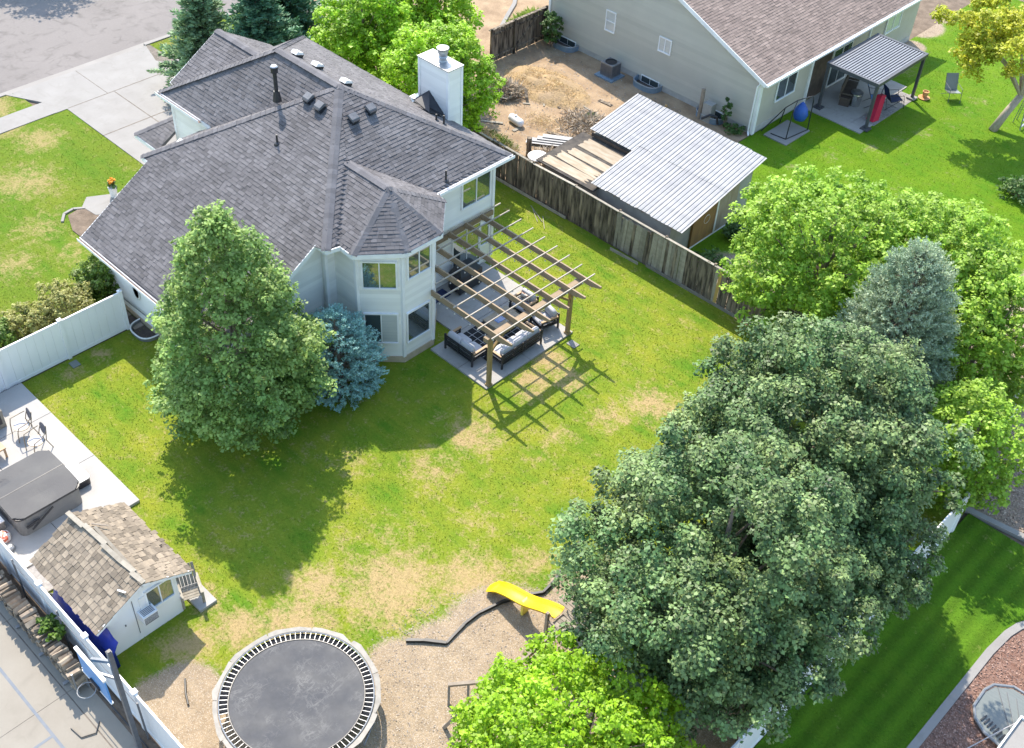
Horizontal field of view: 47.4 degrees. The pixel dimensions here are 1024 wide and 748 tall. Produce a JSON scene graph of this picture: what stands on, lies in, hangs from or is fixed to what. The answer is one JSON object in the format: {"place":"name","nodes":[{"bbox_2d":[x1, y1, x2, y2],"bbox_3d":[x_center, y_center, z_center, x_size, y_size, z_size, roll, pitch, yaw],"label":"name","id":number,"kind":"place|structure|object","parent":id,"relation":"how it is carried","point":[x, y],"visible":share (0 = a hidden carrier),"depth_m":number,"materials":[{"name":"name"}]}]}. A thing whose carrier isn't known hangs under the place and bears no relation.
{"place":"outdoors","nodes":[
{"label":"outdoors","id":0,"kind":"place"},
{"bbox_2d":[0,102,55,133],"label":"sidewalk","id":1,"kind":"structure","parent":0,"point":[22,117],"depth_m":54.04,"materials":[{"name":"concrete"}]},
{"bbox_2d":[0,109,142,346],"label":"front lawn","id":2,"kind":"structure","parent":0,"point":[71,251],"depth_m":49.90,"materials":[{"name":"green plant"}]},
{"bbox_2d":[0,300,57,342],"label":"shrub","id":3,"kind":"object","parent":2,"relation":"on","point":[30,321],"visible":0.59,"depth_m":41.47,"materials":[{"name":"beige plant"}]},
{"bbox_2d":[30,277,95,324],"bbox_3d":[-16.198,-2.420,42.742,2.432,2.251,2.550,35,51,29],"label":"shrub","id":4,"kind":"object","parent":2,"relation":"on","point":[71,298],"visible":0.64,"depth_m":42.23,"materials":[{"name":"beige plant"}]},
{"bbox_2d":[68,254,119,306],"bbox_3d":[-15.620,-3.536,43.992,1.944,2.080,2.013,-3,43,-7],"label":"shrub","id":5,"kind":"object","parent":2,"relation":"on","point":[94,266],"visible":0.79,"depth_m":43.57,"materials":[{"name":"green plant"}]},
{"bbox_2d":[0,0,239,92],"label":"street","id":6,"kind":"structure","parent":0,"point":[40,39],"depth_m":60.62,"materials":[{"name":"grey asphalt"}]},
{"bbox_2d":[22,179,964,747],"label":"back lawn","id":7,"kind":"structure","parent":0,"point":[162,697],"depth_m":38.39,"materials":[{"name":"green plant"}]},
{"bbox_2d":[0,289,129,392],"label":"vinyl fence","id":8,"kind":"object","parent":7,"relation":"on","point":[60,340],"visible":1,"depth_m":41.60,"materials":[{"name":"white plastic"}]},
{"bbox_2d":[52,590,120,667],"bbox_3d":[-12.134,7.102,33.129,3.139,1.484,0.450,35,51,29],"label":"tarp","id":9,"kind":"object","parent":7,"relation":"on","point":[103,641],"visible":0.37,"depth_m":32.87,"materials":[{"name":"blue plastic"}]},
{"bbox_2d":[0,539,183,747],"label":"vinyl fence","id":10,"kind":"object","parent":7,"relation":"on","point":[159,732],"visible":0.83,"depth_m":32.17,"materials":[{"name":"white plastic"}]},
{"bbox_2d":[29,502,193,655],"bbox_3d":[-11.566,5.770,33.871,3.665,2.518,3.238,35,51,29],"label":"playhouse","id":11,"kind":"object","parent":7,"relation":"on","point":[114,569],"visible":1,"depth_m":33.17,"materials":[{"name":"brown wood"}]},
{"bbox_2d":[143,579,176,607],"bbox_3d":[-10.024,6.243,33.227,0.090,0.875,0.900,35,51,29],"label":"window","id":12,"kind":"structure","parent":11,"relation":"in","point":[159,593],"depth_m":33.23,"materials":[{"name":"clear glass"}]},
{"bbox_2d":[212,627,380,747],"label":"trampoline","id":13,"kind":"object","parent":7,"relation":"on","point":[301,690],"visible":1,"depth_m":31.73,"materials":[{"name":"black plastic"}]},
{"bbox_2d":[306,302,389,412],"bbox_3d":[-6.087,-0.805,40.687,3.663,3.744,3.553,35,51,29],"label":"spruce tree","id":14,"kind":"object","parent":7,"relation":"on","point":[353,346],"visible":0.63,"depth_m":40.33,"materials":[{"name":"blue plant"}]},
{"bbox_2d":[335,583,565,747],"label":"play area pebbles","id":15,"kind":"object","parent":7,"relation":"on","point":[444,668],"visible":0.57,"depth_m":33.73,"materials":[{"name":"brown gravel"}]},
{"bbox_2d":[406,540,586,644],"bbox_3d":[-0.113,6.769,35.323,6.778,0.140,0.976,-25,50,-27],"label":"lawn edging","id":16,"kind":"object","parent":7,"relation":"on","point":[460,628],"visible":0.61,"depth_m":34.55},
{"bbox_2d":[431,203,601,387],"bbox_3d":[-0.448,-2.844,43.733,6.330,2.723,6.000,35,51,29],"label":"pergola","id":17,"kind":"object","parent":7,"relation":"on","point":[497,334],"visible":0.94,"depth_m":42.60,"materials":[{"name":"brown wood"}]},
{"bbox_2d":[486,581,564,618],"bbox_3d":[0.338,6.642,34.474,2.720,1.469,0.592,35,51,29],"label":"slide","id":18,"kind":"object","parent":7,"relation":"on","point":[524,600],"visible":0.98,"depth_m":34.55,"materials":[{"name":"yellow plastic"}]},
{"bbox_2d":[543,584,590,663],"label":"play tower","id":19,"kind":"structure","parent":7,"relation":"on","point":[567,615],"depth_m":33.01,"materials":[{"name":"brown wood"}]},
{"bbox_2d":[650,310,984,591],"bbox_3d":[8.615,2.422,34.143,9.029,9.230,9.591,35,51,29],"label":"maple tree","id":20,"kind":"object","parent":7,"relation":"on","point":[779,379],"visible":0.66,"depth_m":31.93,"materials":[{"name":"green plant"}]},
{"bbox_2d":[824,235,964,417],"bbox_3d":[12.763,-1.198,38.980,5.116,7.930,5.078,35,51,29],"label":"spruce tree","id":21,"kind":"object","parent":7,"relation":"on","point":[901,294],"visible":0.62,"depth_m":37.25,"materials":[{"name":"green plant"}]},
{"bbox_2d":[0,0,1023,747],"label":"ground","id":22,"kind":"structure","parent":0,"point":[924,22],"depth_m":65.00,"materials":[{"name":"soil"}]},
{"bbox_2d":[0,95,32,117],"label":"park strip","id":23,"kind":"object","parent":22,"relation":"on","point":[11,103],"visible":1,"depth_m":54.82,"materials":[{"name":"green plant"}]},
{"bbox_2d":[0,383,50,438],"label":"concrete patio slab","id":24,"kind":"structure","parent":22,"relation":"on","point":[17,399],"depth_m":40.23,"materials":[{"name":"concrete"}]},
{"bbox_2d":[0,513,56,568],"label":"concrete patio slab","id":25,"kind":"structure","parent":22,"relation":"on","point":[26,549],"depth_m":36.01,"materials":[{"name":"concrete"}]},
{"bbox_2d":[0,622,65,737],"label":"court slab","id":26,"kind":"structure","parent":22,"relation":"on","point":[33,680],"depth_m":32.52,"materials":[{"name":"concrete"}]},
{"bbox_2d":[8,617,72,691],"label":"court slab","id":27,"kind":"structure","parent":22,"relation":"on","point":[46,661],"depth_m":33.17,"materials":[{"name":"concrete"}]},
{"bbox_2d":[0,413,93,469],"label":"concrete patio slab","id":28,"kind":"structure","parent":22,"relation":"on","point":[67,444],"depth_m":38.96,"materials":[{"name":"concrete"}]},
{"bbox_2d":[0,694,110,747],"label":"court slab","id":29,"kind":"structure","parent":22,"relation":"on","point":[62,716],"depth_m":31.50,"materials":[{"name":"concrete"}]},
{"bbox_2d":[0,565,157,747],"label":"soil strip","id":30,"kind":"object","parent":22,"relation":"on","point":[119,708],"visible":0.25,"depth_m":32.19,"materials":[{"name":"brown soil"}]},
{"bbox_2d":[68,209,98,236],"bbox_3d":[-16.051,-5.641,47.790,5.500,0.135,2.450,35,51,29],"label":"planting bed","id":31,"kind":"object","parent":22,"relation":"on","point":[80,220],"visible":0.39,"depth_m":48.37,"materials":[{"name":"soil"}]},
{"bbox_2d":[7,45,168,112],"bbox_3d":[-20.177,-14.289,56.858,2.960,0.126,7.900,35,51,29],"label":"driveway apron","id":32,"kind":"object","parent":22,"relation":"on","point":[58,94],"visible":0.85,"depth_m":56.67,"materials":[{"name":"concrete"}]},
{"bbox_2d":[51,455,139,527],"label":"concrete patio slab","id":33,"kind":"structure","parent":22,"relation":"on","point":[105,486],"depth_m":37.61,"materials":[{"name":"concrete"}]},
{"bbox_2d":[0,450,81,535],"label":"hot tub","id":34,"kind":"object","parent":33,"relation":"on","point":[39,490],"visible":1,"depth_m":36.49,"materials":[{"name":"black plastic"}]},
{"bbox_2d":[82,193,118,214],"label":"front walk","id":35,"kind":"structure","parent":22,"relation":"on","point":[97,205],"depth_m":49.27,"materials":[{"name":"concrete"}]},
{"bbox_2d":[68,684,136,747],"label":"court slab","id":36,"kind":"structure","parent":22,"relation":"on","point":[112,729],"depth_m":31.84,"materials":[{"name":"concrete"}]},
{"bbox_2d":[73,645,142,747],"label":"basketball hoop","id":37,"kind":"object","parent":36,"relation":"on","point":[94,675],"visible":1,"depth_m":29.00,"materials":[{"name":"metal"}]},
{"bbox_2d":[68,91,149,135],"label":"driveway slab","id":38,"kind":"structure","parent":22,"relation":"on","point":[103,115],"depth_m":54.59,"materials":[{"name":"concrete"}]},
{"bbox_2d":[104,117,176,164],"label":"driveway slab","id":39,"kind":"structure","parent":22,"relation":"on","point":[126,141],"depth_m":53.02,"materials":[{"name":"concrete"}]},
{"bbox_2d":[115,73,174,115],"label":"driveway slab","id":40,"kind":"structure","parent":22,"relation":"on","point":[141,95],"depth_m":55.95,"materials":[{"name":"concrete"}]},
{"bbox_2d":[146,0,232,100],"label":"spruce tree","id":41,"kind":"object","parent":22,"relation":"on","point":[196,24],"visible":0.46,"depth_m":54.17,"materials":[{"name":"green plant"}]},
{"bbox_2d":[179,575,216,612],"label":"playhouse slab","id":42,"kind":"structure","parent":22,"relation":"on","point":[200,605],"depth_m":34.71,"materials":[{"name":"concrete"}]},
{"bbox_2d":[176,561,205,609],"bbox_3d":[-9.545,6.258,34.472,0.700,0.984,0.909,-16,46,-20],"label":"deck chair","id":43,"kind":"object","parent":42,"relation":"on","point":[192,590],"visible":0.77,"depth_m":34.51,"materials":[{"name":"brown wood"}]},
{"bbox_2d":[142,199,338,454],"bbox_3d":[-8.905,-1.655,37.469,6.428,8.861,6.611,-2,43,-6],"label":"broadleaf tree","id":44,"kind":"object","parent":22,"relation":"on","point":[284,342],"visible":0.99,"depth_m":36.44,"materials":[{"name":"green plant"}]},
{"bbox_2d":[224,0,310,45],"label":"spruce tree","id":45,"kind":"object","parent":22,"relation":"on","point":[261,21],"visible":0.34,"depth_m":52.94,"materials":[{"name":"green plant"}]},
{"bbox_2d":[77,29,514,399],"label":"house","id":46,"kind":"structure","parent":22,"relation":"on","point":[337,179],"depth_m":42.21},
{"bbox_2d":[360,260,397,289],"bbox_3d":[-4.564,-3.389,40.143,1.235,1.210,0.090,1,43,-3],"label":"window","id":47,"kind":"structure","parent":46,"relation":"in","point":[375,275],"depth_m":40.13,"materials":[{"name":"clear glass"}]},
{"bbox_2d":[363,312,398,343],"bbox_3d":[-4.670,-1.630,41.773,1.235,1.411,0.090,1,43,-3],"label":"window","id":48,"kind":"structure","parent":46,"relation":"in","point":[387,324],"depth_m":41.69,"materials":[{"name":"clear glass"}]},
{"bbox_2d":[406,300,430,343],"bbox_3d":[-3.383,-1.887,42.236,0.090,1.410,1.135,35,51,29],"label":"window","id":49,"kind":"structure","parent":46,"relation":"in","point":[418,320],"depth_m":42.22,"materials":[{"name":"clear glass"}]},
{"bbox_2d":[406,245,431,280],"bbox_3d":[-3.222,-3.893,40.435,0.090,1.110,1.105,35,51,29],"label":"window","id":50,"kind":"structure","parent":46,"relation":"in","point":[418,263],"depth_m":40.46,"materials":[{"name":"clear glass"}]},
{"bbox_2d":[451,222,480,268],"bbox_3d":[-1.808,-4.909,46.084,0.090,2.110,1.555,35,51,29],"label":"patio door","id":51,"kind":"structure","parent":46,"relation":"in","point":[471,239],"depth_m":45.91,"materials":[{"name":"clear glass"}]},
{"bbox_2d":[461,170,491,210],"bbox_3d":[-1.365,-7.039,44.568,0.090,1.211,1.555,35,51,29],"label":"window","id":52,"kind":"structure","parent":46,"relation":"in","point":[478,189],"depth_m":44.59,"materials":[{"name":"clear glass"}]},
{"bbox_2d":[314,0,548,89],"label":"neighbor front yard","id":53,"kind":"structure","parent":22,"relation":"on","point":[494,12],"depth_m":64.17,"materials":[{"name":"brown soil"}]},
{"bbox_2d":[272,0,329,42],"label":"spruce tree","id":54,"kind":"object","parent":53,"relation":"on","point":[302,9],"visible":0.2,"depth_m":57.55,"materials":[{"name":"green plant"}]},
{"bbox_2d":[306,0,415,85],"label":"maple tree","id":55,"kind":"object","parent":53,"relation":"on","point":[358,33],"visible":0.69,"depth_m":51.72,"materials":[{"name":"green plant"}]},
{"bbox_2d":[374,0,484,60],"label":"maple tree","id":56,"kind":"object","parent":53,"relation":"on","point":[428,11],"visible":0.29,"depth_m":54.02,"materials":[{"name":"green plant"}]},
{"bbox_2d":[370,12,505,131],"bbox_3d":[-3.300,-12.315,50.856,5.955,6.775,5.663,35,51,29],"label":"maple tree","id":57,"kind":"object","parent":22,"relation":"on","point":[463,50],"visible":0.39,"depth_m":49.31,"materials":[{"name":"green plant"}]},
{"bbox_2d":[431,324,474,368],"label":"patio slab","id":58,"kind":"structure","parent":22,"relation":"on","point":[452,357],"depth_m":43.24,"materials":[{"name":"concrete"}]},
{"bbox_2d":[444,326,486,366],"bbox_3d":[-1.693,-1.094,43.055,1.510,0.829,0.842,35,51,29],"label":"loveseat","id":59,"kind":"object","parent":58,"relation":"on","point":[465,346],"visible":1,"depth_m":42.80,"materials":[{"name":"grey fabric"}]},
{"bbox_2d":[436,274,513,332],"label":"patio slab","id":60,"kind":"structure","parent":22,"relation":"on","point":[448,319],"depth_m":45.36,"materials":[{"name":"concrete"}]},
{"bbox_2d":[449,258,481,295],"bbox_3d":[-1.826,-3.861,45.807,0.650,1.126,1.200,35,51,29],"label":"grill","id":61,"kind":"object","parent":60,"relation":"on","point":[462,276],"visible":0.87,"depth_m":45.54,"materials":[{"name":"black metal"}]},
{"bbox_2d":[458,354,529,389],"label":"patio slab","id":62,"kind":"structure","parent":22,"relation":"on","point":[476,372],"depth_m":42.73,"materials":[{"name":"concrete"}]},
{"bbox_2d":[486,321,542,369],"bbox_3d":[0.101,-1.146,43.228,0.842,0.829,2.170,35,51,29],"label":"sofa","id":63,"kind":"object","parent":62,"relation":"on","point":[520,341],"visible":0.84,"depth_m":42.95,"materials":[{"name":"grey fabric"}]},
{"bbox_2d":[522,321,572,360],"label":"patio slab","id":64,"kind":"structure","parent":22,"relation":"on","point":[553,335],"depth_m":44.07,"materials":[{"name":"concrete"}]},
{"bbox_2d":[446,625,705,747],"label":"boxelder tree","id":65,"kind":"object","parent":22,"relation":"on","point":[491,712],"visible":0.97,"depth_m":27.39,"materials":[{"name":"green plant"}]},
{"bbox_2d":[398,87,810,334],"bbox_3d":[2.536,-7.116,49.207,24.290,1.909,0.410,35,51,29],"label":"wooden fence","id":66,"kind":"object","parent":22,"relation":"on","point":[662,259],"visible":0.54,"depth_m":47.92,"materials":[{"name":"brown wood"}]},
{"bbox_2d":[465,38,749,230],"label":"side yard","id":67,"kind":"structure","parent":22,"relation":"on","point":[532,55],"depth_m":57.68,"materials":[{"name":"brown soil"}]},
{"bbox_2d":[489,5,547,61],"bbox_3d":[0.321,-17.526,60.225,0.180,1.900,4.200,35,51,29],"label":"gate fence","id":68,"kind":"object","parent":67,"relation":"on","point":[513,35],"visible":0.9,"depth_m":60.16,"materials":[{"name":"brown wood"}]},
{"bbox_2d":[504,64,590,109],"bbox_3d":[1.730,-14.464,58.091,5.400,0.457,3.077,35,51,29],"label":"dirt mound","id":69,"kind":"object","parent":67,"relation":"on","point":[545,96],"visible":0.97,"depth_m":57.67,"materials":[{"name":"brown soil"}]},
{"bbox_2d":[539,10,563,46],"bbox_3d":[2.113,-17.990,60.800,1.268,1.980,1.488,35,51,29],"label":"climbing shrub","id":70,"kind":"object","parent":67,"relation":"on","point":[552,34],"visible":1,"depth_m":60.47,"materials":[{"name":"green plant"}]},
{"bbox_2d":[553,105,604,136],"bbox_3d":[3.664,-12.058,55.350,3.541,0.785,3.103,35,51,29],"label":"brush pile","id":71,"kind":"object","parent":67,"relation":"on","point":[585,120],"visible":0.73,"depth_m":55.39,"materials":[{"name":"brown plant"}]},
{"bbox_2d":[594,57,624,82],"bbox_3d":[4.971,-15.452,59.107,1.150,0.831,1.050,35,51,29],"label":"air conditioner","id":72,"kind":"object","parent":67,"relation":"on","point":[610,69],"visible":1,"depth_m":58.94,"materials":[{"name":"grey metal"}]},
{"bbox_2d":[545,94,766,252],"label":"shed","id":73,"kind":"structure","parent":67,"relation":"on","point":[678,178],"depth_m":49.25,"materials":[{"name":"white metal"}]},
{"bbox_2d":[536,132,626,191],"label":"felt deck","id":74,"kind":"structure","parent":73,"relation":"on","point":[576,141],"depth_m":50.49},
{"bbox_2d":[542,155,593,183],"bbox_3d":[2.375,-8.698,49.620,2.645,0.039,0.531,33,50,28],"label":"plywood sheet","id":75,"kind":"object","parent":74,"relation":"on","point":[566,168],"visible":0.98,"depth_m":49.61,"materials":[{"name":"beige wood"}]},
{"bbox_2d":[578,139,622,164],"bbox_3d":[4.042,-9.508,50.462,2.660,0.048,0.790,35,51,29],"label":"plywood sheet","id":76,"kind":"object","parent":74,"relation":"on","point":[601,152],"visible":0.75,"depth_m":50.58,"materials":[{"name":"beige wood"}]},
{"bbox_2d":[688,202,717,247],"bbox_3d":[7.949,-6.418,48.628,0.200,1.950,1.600,35,51,29],"label":"plywood door","id":77,"kind":"structure","parent":73,"relation":"in","point":[699,230],"depth_m":48.71,"materials":[{"name":"brown wood"}]},
{"bbox_2d":[714,183,739,230],"bbox_3d":[9.012,-7.151,49.487,0.245,1.950,1.400,35,51,29],"label":"plain door","id":78,"kind":"structure","parent":73,"relation":"in","point":[723,211],"depth_m":49.41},
{"bbox_2d":[546,413,884,746],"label":"maple tree","id":79,"kind":"object","parent":22,"relation":"on","point":[688,645],"visible":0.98,"depth_m":28.10,"materials":[{"name":"green plant"}]},
{"bbox_2d":[716,161,938,344],"bbox_3d":[11.080,-4.008,42.510,8.303,7.214,7.677,35,51,29],"label":"boxelder tree","id":80,"kind":"object","parent":22,"relation":"on","point":[825,284],"visible":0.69,"depth_m":40.55,"materials":[{"name":"green plant"}]},
{"bbox_2d":[796,463,948,638],"bbox_3d":[9.793,5.244,33.288,4.629,6.086,5.608,35,51,29],"label":"maple tree","id":81,"kind":"object","parent":22,"relation":"on","point":[899,585],"visible":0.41,"depth_m":31.63,"materials":[{"name":"green plant"}]},
{"bbox_2d":[835,187,1023,359],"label":"boxelder tree","id":82,"kind":"object","parent":22,"relation":"on","point":[950,218],"visible":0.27,"depth_m":40.38,"materials":[{"name":"green plant"}]},
{"bbox_2d":[895,376,1023,515],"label":"boxelder tree","id":83,"kind":"object","parent":22,"relation":"on","point":[985,423],"visible":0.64,"depth_m":36.32,"materials":[{"name":"green plant"}]},
{"bbox_2d":[906,246,1023,417],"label":"boxelder tree","id":84,"kind":"object","parent":22,"relation":"on","point":[990,338],"visible":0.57,"depth_m":38.72,"materials":[{"name":"green plant"}]},
{"bbox_2d":[907,621,1023,747],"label":"lawn curb","id":85,"kind":"structure","parent":22,"relation":"on","point":[946,705],"depth_m":33.77,"materials":[{"name":"concrete"}]},
{"bbox_2d":[919,630,1023,747],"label":"mulch bed","id":86,"kind":"object","parent":22,"relation":"on","point":[1012,666],"visible":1,"depth_m":33.46,"materials":[{"name":"brown wood"}]},
{"bbox_2d":[972,683,1023,745],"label":"window well","id":87,"kind":"object","parent":86,"relation":"on","point":[996,709],"depth_m":33.12,"materials":[{"name":"grey metal"}]},
{"bbox_2d":[997,715,1023,747],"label":"roof","id":88,"kind":"structure","parent":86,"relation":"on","point":[1014,737],"depth_m":32.16,"materials":[{"name":"concrete"}]},
{"bbox_2d":[964,507,1023,541],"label":"lawn curb","id":89,"kind":"structure","parent":22,"relation":"on","point":[1000,526],"depth_m":38.36,"materials":[{"name":"concrete"}]},
{"bbox_2d":[967,411,1023,532],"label":"bark bed","id":90,"kind":"object","parent":22,"relation":"on","point":[1008,509],"depth_m":38.91,"materials":[{"name":"brown wood"}]},
{"bbox_2d":[547,0,921,135],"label":"house","id":91,"kind":"structure","parent":0,"point":[760,64],"depth_m":56.58,"materials":[{"name":"paint"}]},
{"bbox_2d":[643,0,1023,419],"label":"neighbor lawn","id":92,"kind":"structure","parent":0,"point":[882,148],"depth_m":55.55,"materials":[{"name":"green plant"}]},
{"bbox_2d":[763,120,809,145],"bbox_3d":[13.171,-11.552,56.006,1.300,0.110,2.000,35,51,29],"label":"swing pad","id":93,"kind":"object","parent":92,"relation":"on","point":[781,130],"visible":0.93,"depth_m":55.95,"materials":[{"name":"concrete"}]},
{"bbox_2d":[761,96,813,139],"bbox_3d":[13.146,-12.384,55.495,2.097,1.834,1.284,-27,51,-29],"label":"hanging chair","id":94,"kind":"object","parent":93,"relation":"on","point":[800,113],"visible":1,"depth_m":55.51,"materials":[{"name":"black metal"}]},
{"bbox_2d":[929,0,1023,131],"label":"locust tree","id":95,"kind":"object","parent":92,"relation":"on","point":[991,45],"visible":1,"depth_m":53.85,"materials":[{"name":"yellow plant"}]},
{"bbox_2d":[995,174,1023,206],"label":"shrub","id":96,"kind":"object","parent":92,"relation":"on","point":[1019,192],"visible":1,"depth_m":52.56,"materials":[{"name":"green plant"}]},
{"bbox_2d":[805,76,906,126],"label":"neighbor patio","id":97,"kind":"structure","parent":0,"point":[832,110],"depth_m":58.25,"materials":[{"name":"concrete"}]},
{"bbox_2d":[813,33,928,131],"bbox_3d":[17.764,-14.463,57.597,3.120,2.480,4.870,35,51,29],"label":"patio cover","id":98,"kind":"object","parent":97,"relation":"on","point":[877,60],"visible":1,"depth_m":56.70,"materials":[{"name":"metal"}]},
{"bbox_2d":[754,513,1023,747],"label":"lawn","id":99,"kind":"structure","parent":0,"point":[958,639],"depth_m":34.59,"materials":[{"name":"green plant"}]},
{"bbox_2d":[731,492,970,747],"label":"vinyl fence","id":100,"kind":"object","parent":99,"relation":"on","point":[950,520],"visible":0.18,"depth_m":32.94,"materials":[{"name":"white plastic"}]},
{"bbox_3d":[-13.358,7.174,33.003,0.187,0.155,0.443,10,41,27],"label":"log","id":101,"kind":"object","parent":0,"visible":0},
{"bbox_2d":[33,625,40,632],"bbox_3d":[-13.238,7.143,32.890,0.453,0.189,0.190,-16,67,-20],"label":"log","id":102,"kind":"object","parent":101,"relation":"on","point":[36,628],"visible":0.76,"depth_m":32.77,"materials":[{"name":"wood"}]},
{"bbox_2d":[35,612,66,641],"bbox_3d":[-12.923,7.122,32.745,1.142,0.530,0.689,35,51,29],"label":"vine clump","id":103,"kind":"object","parent":102,"relation":"on","point":[49,623],"visible":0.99,"depth_m":32.66,"materials":[{"name":"green plant"}]},
{"label":"ground","id":104,"kind":"structure","parent":0,"visible":0},
{"bbox_2d":[0,10,234,93],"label":"gutter","id":105,"kind":"object","parent":104,"relation":"on","point":[72,69],"visible":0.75,"depth_m":57.73,"materials":[{"name":"concrete"}]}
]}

